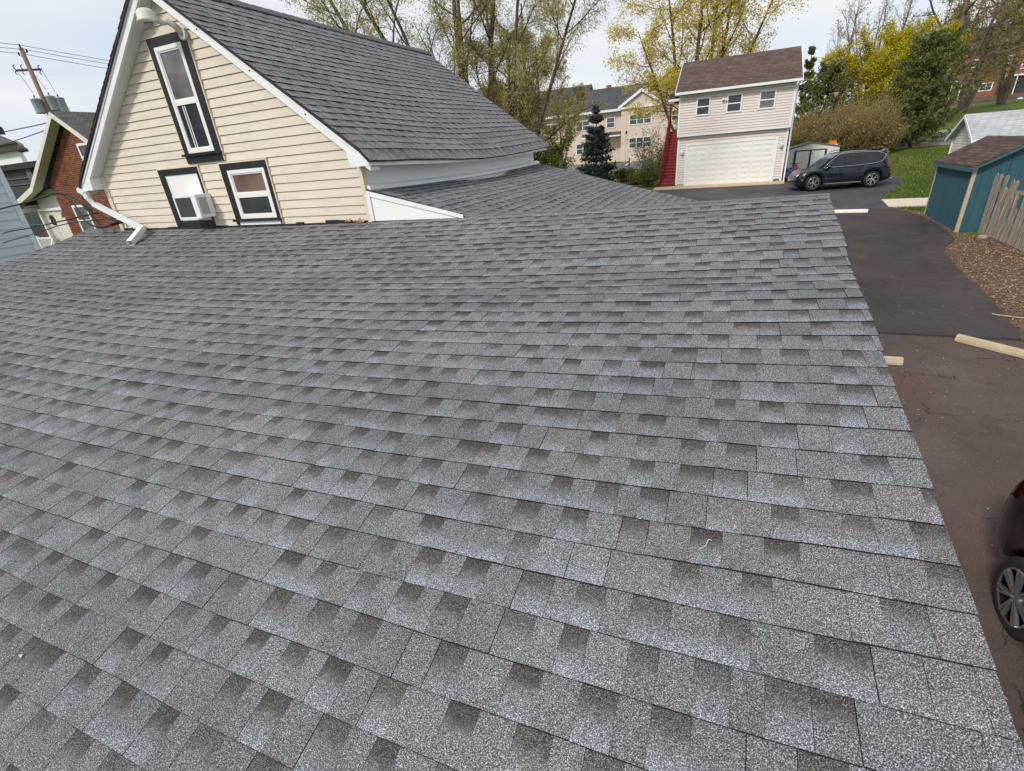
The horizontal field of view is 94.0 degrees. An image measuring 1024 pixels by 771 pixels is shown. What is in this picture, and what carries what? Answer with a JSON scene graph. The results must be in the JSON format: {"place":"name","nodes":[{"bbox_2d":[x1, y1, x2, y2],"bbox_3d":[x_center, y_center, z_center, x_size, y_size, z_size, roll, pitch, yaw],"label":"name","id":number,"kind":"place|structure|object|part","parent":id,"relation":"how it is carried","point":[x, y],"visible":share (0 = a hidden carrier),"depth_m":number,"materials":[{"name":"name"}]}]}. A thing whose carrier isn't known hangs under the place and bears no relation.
{"place":"outdoors","nodes":[
{"label":"outdoors","id":0,"kind":"place"},
{"bbox_2d":[0,0,1021,161],"label":"sky","id":1,"kind":"structure","parent":0,"point":[88,28],"materials":[{"name":"white"}]},
{"bbox_2d":[37,99,1023,247],"bbox_3d":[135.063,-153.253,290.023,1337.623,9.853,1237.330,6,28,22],"label":"ground","id":2,"kind":"structure","parent":0,"point":[993,107],"depth_m":33.84,"materials":[{"name":"green plant"}]},
{"bbox_2d":[0,135,28,164],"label":"distant house","id":3,"kind":"structure","parent":2,"relation":"on","point":[11,153],"depth_m":54.74,"materials":[{"name":"white"}]},
{"bbox_2d":[0,126,40,262],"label":"sided house","id":4,"kind":"structure","parent":2,"relation":"on","point":[12,218],"depth_m":11.88,"materials":[{"name":"blue"}]},
{"bbox_2d":[0,192,120,227],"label":"cable","id":5,"kind":"object","parent":4,"relation":"attached to","point":[92,215],"visible":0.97,"depth_m":8.62,"materials":[{"name":"black rubber"}]},
{"bbox_2d":[84,204,92,214],"bbox_3d":[-7.182,-2.985,8.115,0.081,0.176,0.400,-27,33,-37],"label":"cable splice","id":6,"kind":"object","parent":5,"relation":"attached to","point":[89,208],"visible":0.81,"depth_m":8.09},
{"bbox_2d":[0,160,46,239],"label":"porch building","id":7,"kind":"structure","parent":2,"relation":"on","point":[18,176],"depth_m":33.08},
{"bbox_2d":[12,44,70,116],"bbox_3d":[-31.190,-16.632,33.710,2.177,12.360,0.601,-22,30,-30],"label":"utility pole","id":8,"kind":"object","parent":2,"relation":"on","point":[43,104],"visible":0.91,"depth_m":32.08,"materials":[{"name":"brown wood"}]},
{"bbox_2d":[0,130,43,145],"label":"power line","id":9,"kind":"object","parent":8,"relation":"attached to","point":[22,138],"visible":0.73,"depth_m":32.81,"materials":[{"name":"grey metal"}]},
{"bbox_2d":[4,123,45,131],"bbox_3d":[-43.684,-17.480,33.521,24.394,1.221,0.066,-3,26,4],"label":"power line","id":10,"kind":"object","parent":8,"relation":"attached to","point":[25,127],"visible":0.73,"depth_m":33.00,"materials":[{"name":"grey metal"}]},
{"bbox_2d":[20,53,106,68],"bbox_3d":[-24.715,-29.674,47.476,0.030,1.045,39.556,6,28,21],"label":"power line","id":11,"kind":"object","parent":8,"relation":"attached to","point":[64,61],"visible":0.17,"depth_m":33.17,"materials":[{"name":"grey metal"}]},
{"bbox_2d":[21,45,108,60],"bbox_3d":[-24.540,-30.233,47.222,0.030,0.749,39.354,6,28,22],"label":"power line","id":12,"kind":"object","parent":8,"relation":"attached to","point":[62,52],"visible":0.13,"depth_m":32.88,"materials":[{"name":"grey metal"}]},
{"bbox_2d":[28,50,106,63],"bbox_3d":[-24.290,-29.994,47.366,0.030,0.842,39.132,6,28,22],"label":"power line","id":13,"kind":"object","parent":8,"relation":"attached to","point":[69,57],"visible":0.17,"depth_m":33.09,"materials":[{"name":"grey metal"}]},
{"bbox_2d":[35,235,55,248],"bbox_3d":[-24.791,-7.413,25.708,2.836,1.200,0.570,17,34,38],"label":"railing","id":14,"kind":"object","parent":2,"relation":"on","point":[43,242],"visible":0.59,"depth_m":26.04,"materials":[{"name":"white paint"}]},
{"bbox_2d":[17,111,119,242],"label":"brick house","id":15,"kind":"structure","parent":2,"relation":"on","point":[61,153],"depth_m":23.13,"materials":[{"name":"red brick"}]},
{"bbox_2d":[49,215,55,224],"bbox_3d":[-24.292,-8.754,25.267,0.435,0.537,0.104,6,28,22],"label":"wreath","id":16,"kind":"object","parent":15,"relation":"attached to","point":[51,217],"visible":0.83,"depth_m":25.22,"materials":[{"name":"plant"}]},
{"bbox_2d":[44,211,64,241],"bbox_3d":[-24.332,-8.275,25.618,0.850,2.150,0.070,6,28,22],"label":"storm door","id":17,"kind":"structure","parent":15,"relation":"in","point":[57,231],"depth_m":25.53,"materials":[{"name":"white metal"}]},
{"bbox_2d":[53,210,72,237],"bbox_3d":[-23.343,-8.165,25.212,1.100,2.150,0.075,6,28,22],"label":"door","id":18,"kind":"structure","parent":15,"relation":"in","point":[59,214],"depth_m":25.09,"materials":[{"name":"white wood"}]},
{"bbox_2d":[76,143,86,159],"bbox_3d":[-19.263,-10.446,21.761,1.150,1.100,0.050,6,28,22],"label":"window","id":19,"kind":"structure","parent":15,"relation":"in","point":[81,147],"depth_m":21.74,"materials":[{"name":"white paint"}]},
{"bbox_2d":[71,205,96,230],"bbox_3d":[-21.325,-8.254,23.880,1.200,1.450,0.050,6,28,22],"label":"window","id":20,"kind":"structure","parent":15,"relation":"in","point":[84,226],"depth_m":23.82,"materials":[{"name":"white paint"}]},
{"bbox_2d":[283,0,620,154],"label":"tree","id":21,"kind":"object","parent":2,"relation":"on","point":[462,57],"visible":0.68,"depth_m":23.07,"materials":[{"name":"green plant"}]},
{"bbox_2d":[0,0,1023,770],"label":"house","id":22,"kind":"structure","parent":2,"relation":"on","point":[476,438],"depth_m":2.18,"materials":[{"name":"grey"}]},
{"bbox_2d":[3,218,115,242],"bbox_3d":[-12.657,-3.590,12.135,15.334,1.278,0.474,14,32,33],"label":"cable","id":23,"kind":"object","parent":22,"relation":"attached to","point":[57,226],"visible":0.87,"depth_m":9.76,"materials":[{"name":"black rubber"}]},
{"bbox_2d":[3,212,121,233],"bbox_3d":[-12.649,-3.715,12.053,15.298,1.179,0.282,13,31,33],"label":"cable","id":24,"kind":"object","parent":22,"relation":"attached to","point":[102,215],"visible":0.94,"depth_m":9.31,"materials":[{"name":"black rubber"}]},
{"bbox_2d":[59,194,123,227],"bbox_3d":[-7.483,-3.047,8.271,2.469,0.571,0.313,12,31,32],"label":"cable","id":25,"kind":"object","parent":22,"relation":"attached to","point":[85,221],"visible":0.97,"depth_m":7.98,"materials":[{"name":"black rubber"}]},
{"bbox_2d":[135,7,188,39],"bbox_3d":[-4.219,-4.335,5.749,0.476,0.292,0.224,-25,32,-35],"label":"security light","id":26,"kind":"object","parent":22,"relation":"attached to","point":[147,17],"visible":1,"depth_m":5.66,"materials":[{"name":"white plastic"}]},
{"bbox_2d":[144,28,225,163],"bbox_3d":[-4.309,-3.755,6.300,0.778,1.468,0.075,6,28,22],"label":"window","id":27,"kind":"structure","parent":22,"relation":"in","point":[173,59],"depth_m":6.28,"materials":[{"name":"grey glass"}]},
{"bbox_2d":[156,165,217,226],"bbox_3d":[-4.799,-2.783,7.063,0.896,0.818,0.040,6,28,22],"label":"window","id":28,"kind":"structure","parent":22,"relation":"in","point":[183,180],"depth_m":7.01,"materials":[{"name":"black paint"}]},
{"bbox_2d":[172,193,216,218],"bbox_3d":[-4.581,-2.592,6.904,0.470,0.320,0.250,6,28,22],"label":"air conditioner","id":29,"kind":"object","parent":22,"relation":"attached to","point":[195,206],"visible":1,"depth_m":6.81,"materials":[{"name":"white paint"}]},
{"bbox_2d":[218,158,283,224],"bbox_3d":[-3.599,-2.639,6.559,0.918,0.818,0.075,6,28,22],"label":"window","id":30,"kind":"structure","parent":22,"relation":"in","point":[249,186],"depth_m":6.55,"materials":[{"name":"black paint"}]},
{"bbox_2d":[345,218,363,222],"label":"leaf litter","id":31,"kind":"object","parent":22,"relation":"on","point":[359,220],"visible":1,"depth_m":6.05,"materials":[{"name":"brown plant"}]},
{"bbox_2d":[465,0,581,166],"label":"tree","id":32,"kind":"object","parent":2,"relation":"on","point":[527,40],"visible":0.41,"depth_m":26.02,"materials":[{"name":"green plant"}]},
{"bbox_2d":[528,123,575,170],"bbox_3d":[1.546,-12.341,27.365,4.555,4.774,2.959,-2,26,6],"label":"shrub","id":33,"kind":"object","parent":2,"relation":"on","point":[559,153],"visible":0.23,"depth_m":26.74,"materials":[{"name":"green plant"}]},
{"bbox_2d":[521,84,592,98],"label":"distant building","id":34,"kind":"structure","parent":2,"relation":"on","point":[569,90],"depth_m":83.15,"materials":[{"name":"beige paint"}]},
{"bbox_2d":[544,57,586,168],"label":"tree","id":35,"kind":"object","parent":2,"relation":"on","point":[580,88],"visible":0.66,"depth_m":47.00,"materials":[{"name":"green plant"}]},
{"bbox_2d":[505,62,680,164],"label":"apartment building","id":36,"kind":"structure","parent":2,"relation":"on","point":[618,125],"depth_m":64.45,"materials":[{"name":"beige paint"}]},
{"bbox_2d":[576,144,585,154],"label":"window","id":37,"kind":"structure","parent":36,"relation":"in","point":[579,149],"depth_m":67.70,"materials":[{"name":"white paint"}]},
{"bbox_2d":[576,120,589,130],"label":"window","id":38,"kind":"structure","parent":36,"relation":"in","point":[587,124],"depth_m":66.22,"materials":[{"name":"white paint"}]},
{"bbox_2d":[606,117,614,128],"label":"window","id":39,"kind":"structure","parent":36,"relation":"in","point":[610,121],"depth_m":64.78,"materials":[{"name":"white paint"}]},
{"bbox_2d":[629,136,650,148],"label":"window","id":40,"kind":"structure","parent":36,"relation":"in","point":[634,138],"depth_m":63.19,"materials":[{"name":"white paint"}]},
{"bbox_2d":[629,113,651,124],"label":"window","id":41,"kind":"structure","parent":36,"relation":"in","point":[631,122],"depth_m":62.06,"materials":[{"name":"white paint"}]},
{"bbox_2d":[671,109,677,120],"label":"window","id":42,"kind":"structure","parent":36,"relation":"in","point":[672,118],"depth_m":60.41,"materials":[{"name":"white paint"}]},
{"bbox_2d":[573,104,620,181],"bbox_3d":[6.340,-17.695,35.582,3.667,5.696,3.789,6,28,22],"label":"spruce tree","id":43,"kind":"object","parent":2,"relation":"on","point":[595,146],"visible":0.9,"depth_m":35.33,"materials":[{"name":"green plant"}]},
{"bbox_2d":[607,158,629,171],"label":"metal fence","id":44,"kind":"object","parent":2,"relation":"on","point":[625,164],"visible":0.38,"depth_m":40.63,"materials":[{"name":"grey metal"}]},
{"bbox_2d":[614,165,635,181],"bbox_3d":[8.950,-16.848,37.833,1.873,1.401,1.688,6,28,22],"label":"shrub","id":45,"kind":"object","parent":2,"relation":"on","point":[622,173],"visible":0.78,"depth_m":37.65,"materials":[{"name":"green plant"}]},
{"bbox_2d":[622,173,644,184],"bbox_3d":[9.111,-15.221,35.056,2.030,0.996,1.715,6,28,22],"label":"shrub","id":46,"kind":"object","parent":2,"relation":"on","point":[630,177],"visible":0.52,"depth_m":34.89,"materials":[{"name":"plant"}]},
{"bbox_2d":[628,159,663,186],"bbox_3d":[9.284,-14.519,32.726,2.527,1.792,3.044,6,28,22],"label":"shrub","id":47,"kind":"object","parent":2,"relation":"on","point":[650,177],"visible":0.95,"depth_m":32.49,"materials":[{"name":"green plant"}]},
{"bbox_2d":[622,118,675,179],"bbox_3d":[10.733,-17.930,36.484,4.980,4.237,4.615,6,28,22],"label":"shrub","id":48,"kind":"object","parent":2,"relation":"on","point":[651,157],"visible":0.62,"depth_m":36.17,"materials":[{"name":"green plant"}]},
{"bbox_2d":[658,103,678,186],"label":"staircase","id":49,"kind":"structure","parent":2,"relation":"on","point":[667,175],"depth_m":32.52,"materials":[{"name":"red paint"}]},
{"bbox_2d":[600,0,810,130],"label":"tree","id":50,"kind":"object","parent":2,"relation":"on","point":[671,80],"visible":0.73,"depth_m":39.55,"materials":[{"name":"yellow plant"}]},
{"bbox_2d":[669,46,803,185],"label":"garage","id":51,"kind":"structure","parent":2,"relation":"on","point":[735,116],"depth_m":28.79,"materials":[{"name":"plastic"}]},
{"bbox_2d":[695,97,710,115],"bbox_3d":[11.517,-16.801,28.771,0.800,0.950,0.050,6,28,22],"label":"window","id":52,"kind":"structure","parent":51,"relation":"in","point":[702,104],"depth_m":28.77,"materials":[{"name":"white paint"}]},
{"bbox_2d":[685,139,775,185],"bbox_3d":[13.487,-13.780,29.743,4.920,2.420,0.050,6,28,22],"label":"garage door","id":53,"kind":"structure","parent":51,"relation":"in","point":[745,161],"depth_m":29.67,"materials":[{"name":"white metal"}]},
{"bbox_2d":[726,93,742,112],"bbox_3d":[13.092,-16.629,28.128,0.840,0.950,0.050,6,28,22],"label":"window","id":54,"kind":"structure","parent":51,"relation":"in","point":[734,101],"depth_m":28.12,"materials":[{"name":"white paint"}]},
{"bbox_2d":[758,89,776,109],"bbox_3d":[14.690,-16.454,27.476,0.870,0.950,0.050,6,28,22],"label":"window","id":55,"kind":"structure","parent":51,"relation":"in","point":[767,98],"depth_m":27.47,"materials":[{"name":"grey glass"}]},
{"bbox_2d":[786,44,818,147],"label":"pine tree","id":56,"kind":"object","parent":2,"relation":"on","point":[808,65],"visible":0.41,"depth_m":43.69,"materials":[{"name":"green plant"}]},
{"bbox_2d":[783,141,841,170],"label":"metal shed","id":57,"kind":"structure","parent":2,"relation":"on","point":[808,154],"depth_m":33.20,"materials":[{"name":"white metal"}]},
{"bbox_2d":[795,151,809,169],"bbox_3d":[20.300,-15.663,33.487,0.780,1.360,0.045,6,28,22],"label":"door","id":58,"kind":"structure","parent":57,"relation":"in","point":[803,156],"depth_m":33.41,"materials":[{"name":"grey metal"}]},
{"bbox_2d":[809,150,824,166],"bbox_3d":[21.138,-15.571,33.145,0.780,1.360,0.045,6,28,22],"label":"door","id":59,"kind":"structure","parent":57,"relation":"in","point":[816,155],"depth_m":33.01,"materials":[{"name":"grey metal"}]},
{"bbox_2d":[788,58,866,132],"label":"tree","id":60,"kind":"object","parent":2,"relation":"on","point":[827,75],"visible":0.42,"depth_m":40.07,"materials":[{"name":"green plant"}]},
{"bbox_2d":[787,89,915,152],"bbox_3d":[24.660,-19.123,35.069,8.365,4.762,6.514,6,28,22],"label":"bush","id":61,"kind":"object","parent":2,"relation":"on","point":[866,128],"visible":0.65,"depth_m":33.97,"materials":[{"name":"beige plant"}]},
{"bbox_2d":[824,0,880,106],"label":"bare tree","id":62,"kind":"object","parent":2,"relation":"on","point":[850,37],"visible":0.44,"depth_m":56.67,"materials":[{"name":"brown plant"}]},
{"bbox_2d":[839,140,889,154],"bbox_3d":[25.169,-16.909,34.515,3.480,1.322,0.981,6,28,22],"label":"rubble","id":63,"kind":"object","parent":2,"relation":"on","point":[885,150],"visible":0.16,"depth_m":33.83,"materials":[{"name":"grey stone"}]},
{"bbox_2d":[831,0,915,96],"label":"bare tree","id":64,"kind":"object","parent":2,"relation":"on","point":[886,14],"visible":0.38,"depth_m":61.14,"materials":[{"name":"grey plant"}]},
{"bbox_2d":[818,14,975,117],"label":"tree","id":65,"kind":"object","parent":2,"relation":"on","point":[882,62],"visible":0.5,"depth_m":45.52,"materials":[{"name":"yellow plant"}]},
{"bbox_2d":[893,142,950,148],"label":"curb","id":66,"kind":"structure","parent":2,"relation":"on","point":[944,143],"depth_m":35.48,"materials":[{"name":"concrete"}]},
{"bbox_2d":[866,21,986,148],"bbox_3d":[29.342,-21.268,34.463,6.532,7.714,6.551,6,28,22],"label":"tree","id":67,"kind":"object","parent":2,"relation":"on","point":[931,44],"visible":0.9,"depth_m":33.37,"materials":[{"name":"green plant"}]},
{"bbox_2d":[900,0,1023,123],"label":"oak tree","id":68,"kind":"object","parent":2,"relation":"on","point":[963,12],"visible":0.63,"depth_m":47.69,"materials":[{"name":"brown plant"}]},
{"bbox_2d":[924,136,1023,231],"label":"wooden shed","id":69,"kind":"structure","parent":2,"relation":"on","point":[961,186],"depth_m":15.61,"materials":[{"name":"teal paint"}]},
{"bbox_2d":[930,0,1019,114],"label":"oak tree","id":70,"kind":"object","parent":2,"relation":"on","point":[974,30],"visible":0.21,"depth_m":54.44,"materials":[{"name":"brown plant"}]},
{"bbox_2d":[927,24,1023,100],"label":"brick building","id":71,"kind":"structure","parent":2,"relation":"on","point":[992,89],"depth_m":91.76,"materials":[{"name":"brown brick"}]},
{"bbox_2d":[978,82,993,91],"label":"window","id":72,"kind":"structure","parent":71,"relation":"in","point":[991,84],"depth_m":92.73,"materials":[{"name":"white paint"}]},
{"bbox_2d":[928,93,1023,105],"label":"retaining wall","id":73,"kind":"structure","parent":2,"relation":"on","point":[986,99],"depth_m":86.55,"materials":[{"name":"grey concrete"}]},
{"bbox_2d":[944,109,1023,153],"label":"house","id":74,"kind":"structure","parent":2,"relation":"on","point":[968,129],"depth_m":20.85,"materials":[{"name":"white"}]},
{"bbox_2d":[955,0,1023,112],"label":"oak tree","id":75,"kind":"object","parent":2,"relation":"on","point":[965,104],"visible":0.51,"depth_m":58.17,"materials":[{"name":"brown plant"}]},
{"bbox_2d":[962,0,1023,105],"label":"oak tree","id":76,"kind":"object","parent":2,"relation":"on","point":[1002,95],"visible":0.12,"depth_m":66.04,"materials":[{"name":"brown plant"}]},
{"bbox_2d":[565,160,656,172],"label":"parking lot","id":77,"kind":"structure","parent":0,"point":[572,167],"depth_m":58.82,"materials":[{"name":"grey asphalt"}]},
{"bbox_2d":[653,180,783,189],"bbox_3d":[12.846,-12.575,30.092,7.520,0.132,1.150,6,28,22],"label":"concrete apron","id":78,"kind":"object","parent":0,"point":[719,185],"visible":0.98,"depth_m":29.85,"materials":[{"name":"beige concrete"}]},
{"bbox_2d":[651,176,901,209],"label":"driveway","id":79,"kind":"structure","parent":0,"point":[843,196],"depth_m":25.46,"materials":[{"name":"grey asphalt"}]},
{"bbox_2d":[782,162,800,181],"bbox_3d":[16.601,-12.661,28.389,0.666,1.076,1.400,-7,26,-5],"label":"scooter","id":80,"kind":"object","parent":79,"relation":"on","point":[788,171],"visible":0.54,"depth_m":28.55,"materials":[{"name":"blue metal"}]},
{"bbox_2d":[787,148,890,190],"bbox_3d":[17.203,-11.393,25.119,4.495,1.802,2.230,1,27,12],"label":"parked car","id":81,"kind":"object","parent":79,"relation":"on","point":[869,168],"visible":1,"depth_m":24.37,"materials":[{"name":"black paint"}]},
{"bbox_3d":[16.547,-10.804,24.536,0.890,0.640,0.113,1,27,12],"label":"door","id":82,"kind":"part","parent":81,"relation":"part of","materials":[{"name":"black paint"}]},
{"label":"side window","id":83,"kind":"part","parent":81,"relation":"part of","materials":[{"name":"black glass"}]},
{"bbox_3d":[17.425,-10.781,24.328,0.840,0.640,0.080,1,27,12],"label":"door","id":84,"kind":"part","parent":81,"relation":"part of","materials":[{"name":"black paint"}]},
{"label":"side window","id":85,"kind":"part","parent":81,"relation":"part of","materials":[{"name":"black glass"}]},
{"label":"side window","id":86,"kind":"part","parent":81,"relation":"part of","materials":[{"name":"black glass"}]},
{"bbox_2d":[828,140,837,144],"bbox_3d":[22.114,-16.745,32.960,0.600,0.270,0.400,2,27,15],"label":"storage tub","id":87,"kind":"object","parent":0,"point":[833,142],"visible":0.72,"depth_m":32.82,"materials":[{"name":"orange plastic"}]},
{"bbox_2d":[832,87,840,112],"bbox_3d":[26.276,-21.635,39.323,0.500,5.065,0.476,6,28,22],"label":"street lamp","id":88,"kind":"object","parent":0,"point":[837,90],"visible":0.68,"depth_m":38.40,"materials":[{"name":"black metal"}]},
{"bbox_2d":[882,198,927,206],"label":"sidewalk","id":89,"kind":"structure","parent":0,"point":[904,202],"depth_m":20.51,"materials":[{"name":"concrete"}]},
{"bbox_2d":[882,147,949,211],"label":"grass","id":90,"kind":"structure","parent":0,"point":[918,182],"depth_m":26.56,"materials":[{"name":"green plant"}]},
{"bbox_2d":[895,131,951,146],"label":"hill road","id":91,"kind":"structure","parent":0,"point":[942,140],"depth_m":37.35,"materials":[{"name":"grey asphalt"}]},
{"bbox_2d":[836,208,1020,340],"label":"driveway","id":92,"kind":"structure","parent":0,"point":[897,258],"depth_m":12.20,"materials":[{"name":"grey asphalt"}]},
{"bbox_2d":[834,209,867,212],"bbox_3d":[13.706,-7.240,19.845,1.783,0.134,0.168,8,29,25],"label":"wheel stop","id":93,"kind":"object","parent":92,"relation":"on","point":[853,211],"visible":0.54,"depth_m":19.64,"materials":[{"name":"white concrete"}]},
{"bbox_2d":[878,334,1023,748],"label":"parking lot","id":94,"kind":"structure","parent":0,"point":[972,479],"depth_m":6.68,"materials":[{"name":"grey asphalt"}]},
{"bbox_2d":[884,356,903,365],"bbox_3d":[6.290,-0.537,9.037,1.790,0.131,0.168,6,28,21],"label":"wheel stop","id":95,"kind":"object","parent":94,"relation":"on","point":[892,360],"visible":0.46,"depth_m":8.71,"materials":[{"name":"concrete"}]},
{"bbox_2d":[872,219,1012,699],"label":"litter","id":96,"kind":"object","parent":94,"relation":"on","point":[954,432],"visible":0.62,"depth_m":7.35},
{"bbox_2d":[954,334,1023,358],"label":"wheel stop","id":97,"kind":"object","parent":94,"relation":"on","point":[993,346],"visible":1,"depth_m":8.84,"materials":[{"name":"concrete"}]},
{"bbox_2d":[993,480,1023,642],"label":"parked car","id":98,"kind":"object","parent":94,"relation":"on","point":[1008,588],"visible":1,"depth_m":4.43,"materials":[{"name":"black paint"}]},
{"bbox_2d":[897,208,1023,340],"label":"planting bed","id":99,"kind":"object","parent":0,"point":[1003,272],"visible":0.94,"depth_m":12.64,"materials":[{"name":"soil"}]},
{"bbox_2d":[977,234,987,238],"bbox_3d":[14.857,-4.695,15.063,0.252,0.120,0.256,6,28,22],"label":"rock","id":100,"kind":"object","parent":99,"relation":"on","point":[982,236],"visible":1,"depth_m":15.00,"materials":[{"name":"beige stone"}]},
{"bbox_2d":[977,173,1023,251],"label":"picket fence","id":101,"kind":"object","parent":99,"relation":"on","point":[1008,224],"visible":0.82,"depth_m":14.58,"materials":[{"name":"brown wood"}]},
{"bbox_2d":[992,313,1023,318],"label":"stick","id":102,"kind":"object","parent":99,"relation":"on","point":[1007,316],"visible":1,"depth_m":9.91,"materials":[{"name":"beige wood"}]}
]}

